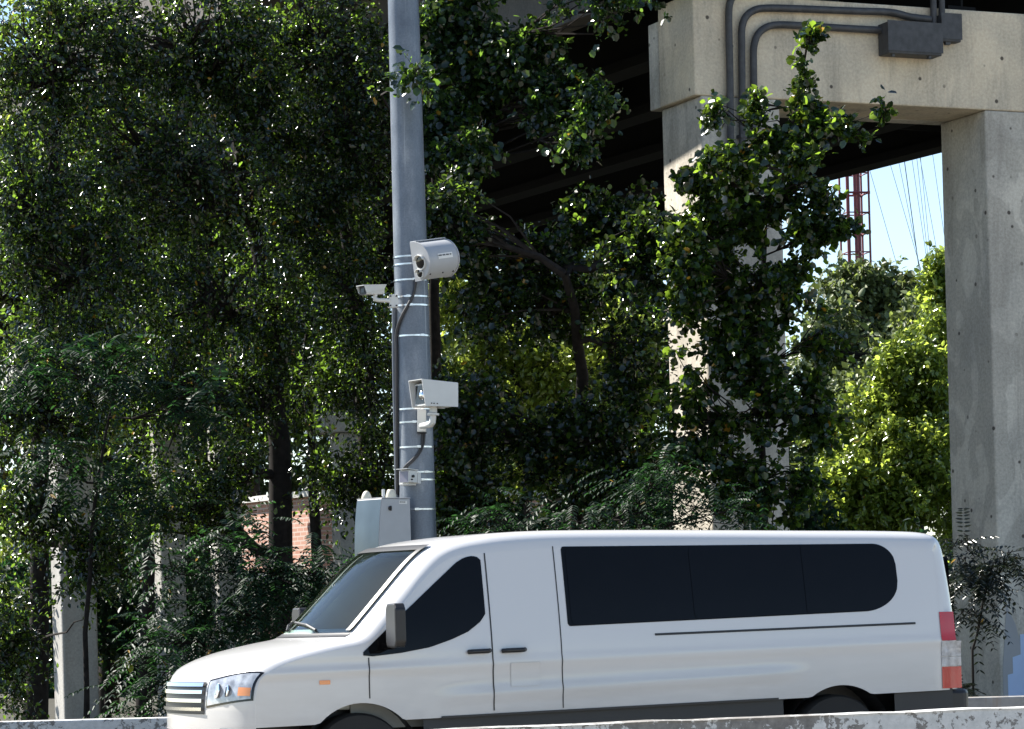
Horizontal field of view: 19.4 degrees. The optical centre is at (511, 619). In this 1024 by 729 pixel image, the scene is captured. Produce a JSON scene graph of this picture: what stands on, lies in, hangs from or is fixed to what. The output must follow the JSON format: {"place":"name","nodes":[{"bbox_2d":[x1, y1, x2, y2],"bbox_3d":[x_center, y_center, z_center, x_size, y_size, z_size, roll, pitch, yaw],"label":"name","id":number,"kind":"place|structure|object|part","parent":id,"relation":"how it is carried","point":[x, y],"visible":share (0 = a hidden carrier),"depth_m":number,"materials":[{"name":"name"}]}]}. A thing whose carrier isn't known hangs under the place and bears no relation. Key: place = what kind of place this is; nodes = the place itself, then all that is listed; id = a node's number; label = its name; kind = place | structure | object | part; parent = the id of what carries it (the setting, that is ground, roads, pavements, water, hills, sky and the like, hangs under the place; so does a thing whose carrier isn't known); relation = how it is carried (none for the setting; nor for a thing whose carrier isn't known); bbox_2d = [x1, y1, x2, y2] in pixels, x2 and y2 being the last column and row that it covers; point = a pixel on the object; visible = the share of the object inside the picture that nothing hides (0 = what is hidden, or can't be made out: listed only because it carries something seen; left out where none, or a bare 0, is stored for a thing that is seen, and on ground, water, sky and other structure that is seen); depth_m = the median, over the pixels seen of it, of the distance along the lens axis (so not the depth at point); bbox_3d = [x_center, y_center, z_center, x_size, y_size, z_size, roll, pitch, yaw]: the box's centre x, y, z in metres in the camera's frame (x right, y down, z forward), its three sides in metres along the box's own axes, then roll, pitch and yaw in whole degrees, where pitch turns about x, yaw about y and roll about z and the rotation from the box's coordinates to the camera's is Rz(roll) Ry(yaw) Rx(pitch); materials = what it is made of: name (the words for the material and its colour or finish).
{"place":"outdoors","nodes":[
{"label":"outdoors","id":0,"kind":"place"},
{"bbox_2d":[0,639,199,720],"bbox_3d":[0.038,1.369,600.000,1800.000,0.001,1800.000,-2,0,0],"label":"ground","id":1,"kind":"structure","parent":0,"point":[51,712],"depth_m":53.27,"materials":[{"name":"grey concrete"}]},
{"bbox_2d":[49,350,109,719],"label":"bridge pier","id":2,"kind":"structure","parent":1,"relation":"on","point":[68,658],"depth_m":42.71,"materials":[{"name":"concrete"}]},
{"bbox_2d":[0,0,185,720],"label":"broadleaf tree","id":3,"kind":"object","parent":1,"relation":"on","point":[22,220],"visible":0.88,"depth_m":34.84,"materials":[{"name":"green plant"}]},
{"bbox_2d":[1,599,205,697],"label":"scrub bush","id":4,"kind":"object","parent":1,"relation":"on","point":[51,693],"visible":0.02,"depth_m":63.61,"materials":[{"name":"green plant"}]},
{"bbox_2d":[0,276,209,689],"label":"broadleaf tree","id":5,"kind":"object","parent":1,"relation":"on","point":[4,476],"depth_m":65.60,"materials":[{"name":"green plant"}]},
{"bbox_2d":[0,0,234,713],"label":"broadleaf tree","id":6,"kind":"object","parent":1,"relation":"on","point":[4,551],"visible":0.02,"depth_m":49.61,"materials":[{"name":"green plant"}]},
{"bbox_2d":[0,21,236,717],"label":"broadleaf tree","id":7,"kind":"object","parent":1,"relation":"on","point":[151,578],"visible":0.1,"depth_m":41.76,"materials":[{"name":"green plant"}]},
{"bbox_2d":[0,328,259,718],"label":"feathery shrub","id":8,"kind":"object","parent":1,"relation":"on","point":[114,388],"visible":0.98,"depth_m":33.04,"materials":[{"name":"green plant"}]},
{"bbox_2d":[0,529,268,717],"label":"scrub bush","id":9,"kind":"object","parent":1,"relation":"on","point":[107,646],"visible":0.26,"depth_m":43.64,"materials":[{"name":"green plant"}]},
{"bbox_2d":[140,347,195,716],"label":"bridge pier","id":10,"kind":"structure","parent":1,"relation":"on","point":[163,554],"depth_m":42.99,"materials":[{"name":"concrete"}]},
{"bbox_2d":[55,0,322,638],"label":"broadleaf tree","id":11,"kind":"object","parent":1,"relation":"on","point":[202,63],"visible":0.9,"depth_m":35.63,"materials":[{"name":"green plant"}]},
{"bbox_2d":[63,500,354,718],"bbox_3d":[-2.970,0.124,31.371,3.254,2.725,2.387,-2,0,0],"label":"feathery shrub","id":12,"kind":"object","parent":1,"relation":"on","point":[260,589],"visible":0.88,"depth_m":31.29,"materials":[{"name":"green plant"}]},
{"bbox_2d":[195,347,243,648],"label":"bridge pier","id":13,"kind":"structure","parent":1,"relation":"on","point":[221,583],"depth_m":43.26,"materials":[{"name":"concrete"}]},
{"bbox_2d":[93,166,386,594],"bbox_3d":[-4.659,-4.491,50.027,4.844,12.077,6.582,-2,0,9],"label":"broadleaf tree","id":14,"kind":"object","parent":1,"relation":"on","point":[256,488],"visible":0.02,"depth_m":50.13,"materials":[{"name":"green plant"}]},
{"bbox_2d":[209,563,338,646],"bbox_3d":[-2.545,0.301,40.987,3.275,2.350,2.294,-2,0,0],"label":"scrub bush","id":15,"kind":"object","parent":1,"relation":"on","point":[240,639],"visible":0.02,"depth_m":40.76,"materials":[{"name":"green plant"}]},
{"bbox_2d":[181,285,394,494],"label":"broadleaf tree","id":16,"kind":"object","parent":1,"relation":"on","point":[295,485],"visible":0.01,"depth_m":66.13,"materials":[{"name":"green plant"}]},
{"bbox_2d":[193,2,393,587],"bbox_3d":[-2.949,-3.722,42.185,3.402,10.430,2.581,-2,0,0],"label":"broadleaf tree","id":17,"kind":"object","parent":1,"relation":"on","point":[314,521],"visible":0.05,"depth_m":42.20,"materials":[{"name":"green plant"}]},
{"bbox_2d":[212,0,394,554],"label":"broadleaf tree","id":18,"kind":"object","parent":1,"relation":"on","point":[337,143],"visible":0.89,"depth_m":36.37,"materials":[{"name":"green plant"}]},
{"bbox_2d":[311,384,376,570],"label":"bridge pier","id":19,"kind":"structure","parent":1,"relation":"on","point":[347,543],"depth_m":49.05,"materials":[{"name":"concrete"}]},
{"bbox_2d":[241,490,560,569],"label":"brick house","id":20,"kind":"structure","parent":1,"relation":"on","point":[300,531],"depth_m":50.39,"materials":[{"name":"red brick"}]},
{"bbox_2d":[388,0,436,539],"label":"steel pole","id":21,"kind":"object","parent":1,"relation":"on","point":[411,360],"visible":0.71,"depth_m":30.85,"materials":[{"name":"grey metal"}]},
{"bbox_2d":[356,284,397,307],"bbox_3d":[-1.390,-3.321,30.759,0.440,0.243,0.204,-2,0,-29],"label":"bullet camera","id":22,"kind":"object","parent":21,"relation":"attached to","point":[374,290],"visible":1,"depth_m":30.73,"materials":[{"name":"white plastic"}]},
{"bbox_2d":[355,489,410,558],"bbox_3d":[-1.294,-0.718,30.540,0.402,1.221,0.511,-2,0,45],"label":"control cabinet","id":23,"kind":"object","parent":21,"relation":"attached to","point":[382,520],"visible":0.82,"depth_m":30.40,"materials":[{"name":"grey metal"}]},
{"bbox_3d":[-1.457,-0.663,30.388,0.065,1.100,0.364,-2,0,-45],"label":"door","id":24,"kind":"part","parent":23,"relation":"part of","materials":[{"name":"grey metal"}]},
{"bbox_2d":[396,468,420,485],"bbox_3d":[-1.065,-1.456,30.644,0.207,0.160,0.245,-2,-3,36],"label":"infrared camera","id":25,"kind":"object","parent":21,"relation":"attached to","point":[409,477],"visible":1,"depth_m":30.59,"materials":[{"name":"white plastic"}]},
{"bbox_2d":[408,379,457,433],"bbox_3d":[-0.879,-2.168,30.525,0.440,0.502,0.553,1,-1,-35],"label":"surveillance camera","id":26,"kind":"object","parent":21,"relation":"attached to","point":[432,395],"visible":1,"depth_m":30.37,"materials":[{"name":"metal"}]},
{"bbox_2d":[415,384,424,406],"bbox_3d":[-0.933,-2.273,30.322,0.035,0.220,0.210,1,-1,-35],"label":"lens","id":27,"kind":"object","parent":26,"relation":"in","point":[419,396],"depth_m":30.33,"materials":[{"name":"glass"}]},
{"bbox_2d":[410,237,459,281],"bbox_3d":[-0.802,-3.670,30.491,0.456,0.406,0.315,-14,8,-41],"label":"radar unit","id":28,"kind":"object","parent":21,"relation":"attached to","point":[435,258],"visible":1,"depth_m":30.40,"materials":[{"name":"white plastic"}]},
{"bbox_2d":[372,283,470,473],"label":"broadleaf tree","id":29,"kind":"object","parent":1,"relation":"on","point":[443,337],"visible":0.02,"depth_m":99.16,"materials":[{"name":"green plant"}]},
{"bbox_2d":[0,696,1023,728],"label":"parapet wall","id":30,"kind":"structure","parent":1,"relation":"on","point":[161,722],"depth_m":28.85,"materials":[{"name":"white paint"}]},
{"bbox_2d":[384,250,665,489],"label":"broadleaf tree","id":31,"kind":"object","parent":1,"relation":"on","point":[447,346],"visible":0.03,"depth_m":74.19,"materials":[{"name":"green plant"}]},
{"bbox_2d":[381,0,672,536],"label":"round leaf tree","id":32,"kind":"object","parent":1,"relation":"on","point":[508,76],"visible":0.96,"depth_m":35.81,"materials":[{"name":"green plant"}]},
{"bbox_2d":[392,160,695,536],"bbox_3d":[0.438,-1.964,34.989,3.643,6.724,2.332,-2,0,0],"label":"broadleaf tree","id":33,"kind":"object","parent":1,"relation":"on","point":[613,233],"visible":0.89,"depth_m":34.69,"materials":[{"name":"green plant"}]},
{"bbox_2d":[428,273,663,525],"bbox_3d":[0.391,-1.730,39.782,3.423,6.252,1.755,-2,0,0],"label":"broadleaf tree","id":34,"kind":"object","parent":1,"relation":"on","point":[543,376],"visible":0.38,"depth_m":39.41,"materials":[{"name":"green plant"}]},
{"bbox_2d":[437,465,673,534],"bbox_3d":[0.655,-0.395,42.056,3.832,3.564,2.194,-2,0,0],"label":"scrub bush","id":35,"kind":"object","parent":1,"relation":"on","point":[552,507],"visible":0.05,"depth_m":41.70,"materials":[{"name":"green plant"}]},
{"bbox_2d":[436,443,782,536],"bbox_3d":[0.926,-0.251,31.692,3.966,3.253,1.934,-2,0,-7],"label":"feathery shrub","id":36,"kind":"object","parent":1,"relation":"on","point":[641,499],"visible":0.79,"depth_m":31.70,"materials":[{"name":"green plant"}]},
{"bbox_2d":[576,258,672,526],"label":"broadleaf tree","id":37,"kind":"object","parent":1,"relation":"on","point":[610,290],"visible":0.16,"depth_m":78.40,"materials":[{"name":"green plant"}]},
{"bbox_2d":[651,490,859,530],"bbox_3d":[3.350,-0.342,42.104,3.644,3.302,2.300,-2,0,0],"label":"scrub bush","id":38,"kind":"object","parent":1,"relation":"on","point":[810,522],"visible":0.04,"depth_m":41.71,"materials":[{"name":"green plant"}]},
{"bbox_2d":[647,19,898,530],"bbox_3d":[2.896,-2.629,33.442,2.750,7.897,2.450,-2,0,0],"label":"vine bush","id":39,"kind":"object","parent":1,"relation":"on","point":[698,275],"visible":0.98,"depth_m":33.68,"materials":[{"name":"green plant"}]},
{"bbox_2d":[648,0,1023,696],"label":"bridge bent","id":40,"kind":"object","parent":1,"relation":"on","point":[966,92],"visible":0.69,"depth_m":37.72,"materials":[{"name":"concrete"}]},
{"bbox_2d":[0,0,1023,343],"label":"bridge deck","id":41,"kind":"structure","parent":40,"relation":"on","point":[528,186],"depth_m":49.63,"materials":[{"name":"concrete"}]},
{"bbox_2d":[725,0,739,268],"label":"conduit pipe","id":42,"kind":"object","parent":40,"relation":"attached to","point":[729,56],"visible":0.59,"depth_m":36.09,"materials":[{"name":"grey metal"}]},
{"bbox_2d":[750,21,881,129],"bbox_3d":[3.790,-6.619,36.648,2.028,1.349,0.115,-2,0,-24],"label":"conduit pipe","id":43,"kind":"object","parent":40,"relation":"attached to","point":[761,31],"visible":0.67,"depth_m":36.37,"materials":[{"name":"grey metal"}]},
{"bbox_2d":[736,4,931,143],"bbox_3d":[3.964,-6.160,36.720,2.770,2.731,0.115,-2,0,-24],"label":"conduit pipe","id":44,"kind":"object","parent":40,"relation":"attached to","point":[744,19],"visible":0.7,"depth_m":36.42,"materials":[{"name":"grey metal"}]},
{"bbox_2d":[878,20,942,58],"bbox_3d":[4.920,-7.149,37.068,0.787,0.439,0.262,-2,0,-24],"label":"junction box","id":45,"kind":"object","parent":40,"relation":"attached to","point":[909,39],"visible":1,"depth_m":36.95,"materials":[{"name":"grey metal"}]},
{"bbox_2d":[930,0,962,44],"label":"junction box","id":46,"kind":"object","parent":40,"relation":"attached to","point":[952,28],"visible":1,"depth_m":37.31,"materials":[{"name":"grey metal"}]},
{"bbox_2d":[785,279,923,532],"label":"distant tree","id":47,"kind":"object","parent":1,"relation":"on","point":[842,376],"visible":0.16,"depth_m":111.19,"materials":[{"name":"green plant"}]},
{"bbox_2d":[838,171,871,457],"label":"radio mast","id":48,"kind":"object","parent":1,"relation":"on","point":[857,192],"visible":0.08,"depth_m":209.47,"materials":[{"name":"red metal"}]},
{"bbox_2d":[798,250,923,397],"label":"distant tree","id":49,"kind":"object","parent":1,"relation":"on","point":[882,296],"visible":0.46,"depth_m":119.46,"materials":[{"name":"green plant"}]},
{"bbox_2d":[790,295,952,562],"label":"leafy bush","id":50,"kind":"object","parent":1,"relation":"on","point":[910,477],"visible":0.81,"depth_m":68.94,"materials":[{"name":"green plant"}]},
{"bbox_2d":[870,172,896,264],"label":"guy wire","id":51,"kind":"object","parent":1,"relation":"attached to","point":[883,218],"depth_m":149.99,"materials":[{"name":"grey metal"}]},
{"bbox_2d":[891,168,920,268],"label":"guy wire","id":52,"kind":"object","parent":1,"relation":"attached to","point":[905,217],"depth_m":150.99,"materials":[{"name":"metal"}]},
{"bbox_2d":[899,164,920,270],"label":"guy wire","id":53,"kind":"object","parent":1,"relation":"attached to","point":[909,214],"depth_m":151.99,"materials":[{"name":"metal"}]},
{"bbox_2d":[904,162,919,272],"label":"guy wire","id":54,"kind":"object","parent":1,"relation":"attached to","point":[911,211],"depth_m":152.98,"materials":[{"name":"metal"}]},
{"bbox_2d":[912,161,925,251],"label":"guy wire","id":55,"kind":"object","parent":1,"relation":"attached to","point":[918,204],"depth_m":153.99,"materials":[{"name":"metal"}]},
{"bbox_2d":[917,162,927,252],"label":"guy wire","id":56,"kind":"object","parent":1,"relation":"attached to","point":[921,201],"depth_m":154.99,"materials":[{"name":"grey metal"}]},
{"bbox_2d":[920,158,929,248],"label":"guy wire","id":57,"kind":"object","parent":1,"relation":"attached to","point":[925,205],"depth_m":155.99,"materials":[{"name":"metal"}]},
{"bbox_2d":[898,240,952,563],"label":"distant tree","id":58,"kind":"object","parent":1,"relation":"on","point":[931,275],"visible":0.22,"depth_m":89.66,"materials":[{"name":"green plant"}]},
{"bbox_2d":[920,160,935,244],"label":"guy wire","id":59,"kind":"object","parent":1,"relation":"attached to","point":[928,204],"depth_m":156.99,"materials":[{"name":"grey metal"}]},
{"bbox_2d":[903,516,954,624],"bbox_3d":[9.775,-0.540,64.147,5.918,3.433,3.689,-2,0,23],"label":"scrub bush","id":60,"kind":"object","parent":1,"relation":"on","point":[916,520],"visible":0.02,"depth_m":64.31,"materials":[{"name":"green plant"}]},
{"bbox_2d":[933,159,943,231],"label":"guy wire","id":61,"kind":"object","parent":1,"relation":"attached to","point":[938,195],"depth_m":157.99,"materials":[{"name":"metal"}]},
{"bbox_2d":[936,508,1023,696],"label":"twiggy sprig","id":62,"kind":"object","parent":1,"relation":"on","point":[986,581],"visible":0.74,"depth_m":29.31,"materials":[{"name":"green plant"}]},
{"bbox_2d":[91,418,210,550],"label":"broadleaf tree","id":63,"kind":"object","parent":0,"point":[118,448],"depth_m":78.40,"materials":[{"name":"green plant"}]},
{"bbox_2d":[206,571,337,654],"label":"wall","id":64,"kind":"structure","parent":0,"point":[263,603],"depth_m":46.02,"materials":[{"name":"pink brick"}]},
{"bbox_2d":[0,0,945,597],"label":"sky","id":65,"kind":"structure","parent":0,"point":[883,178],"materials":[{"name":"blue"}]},
{"bbox_2d":[441,292,670,528],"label":"broadleaf tree","id":66,"kind":"object","parent":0,"point":[663,425],"visible":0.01,"depth_m":94.42,"materials":[{"name":"green plant"}]},
{"bbox_2d":[786,348,927,533],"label":"broadleaf tree","id":67,"kind":"object","parent":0,"point":[796,366],"visible":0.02,"depth_m":97.15,"materials":[{"name":"green plant"}]},
{"label":"road","id":68,"kind":"structure","parent":0,"visible":0},
{"bbox_2d":[164,530,968,728],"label":"passenger van","id":69,"kind":"object","parent":68,"relation":"on","point":[534,628],"visible":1,"depth_m":22.05,"materials":[{"name":"white paint"}]},
{"bbox_3d":[-0.632,-0.101,21.495,0.946,0.702,0.095,-2,0,-26],"label":"front window","id":70,"kind":"part","parent":69,"relation":"part of","materials":[{"name":"black glass"}]},
{"bbox_3d":[0.856,-0.258,22.080,0.950,0.566,0.106,-2,0,-20],"label":"side window","id":71,"kind":"part","parent":69,"relation":"part of","materials":[{"name":"black glass"}]},
{"bbox_3d":[1.749,-0.288,22.405,0.890,0.538,0.101,-2,0,-20],"label":"side window","id":72,"kind":"part","parent":69,"relation":"part of","materials":[{"name":"black glass"}]},
{"bbox_3d":[2.549,-0.316,22.697,0.755,0.509,0.096,-2,0,-20],"label":"rear side window","id":73,"kind":"part","parent":69,"relation":"part of","materials":[{"name":"black glass"}]},
{"bbox_3d":[3.154,-0.238,23.908,0.025,0.500,1.400,-2,0,-20],"label":"rear window","id":74,"kind":"part","parent":69,"relation":"part of","materials":[{"name":"black glass"}]},
{"bbox_2d":[444,706,1023,728],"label":"concrete barrier","id":75,"kind":"object","parent":68,"relation":"on","point":[982,718],"visible":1,"depth_m":15.63,"materials":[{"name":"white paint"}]}
]}

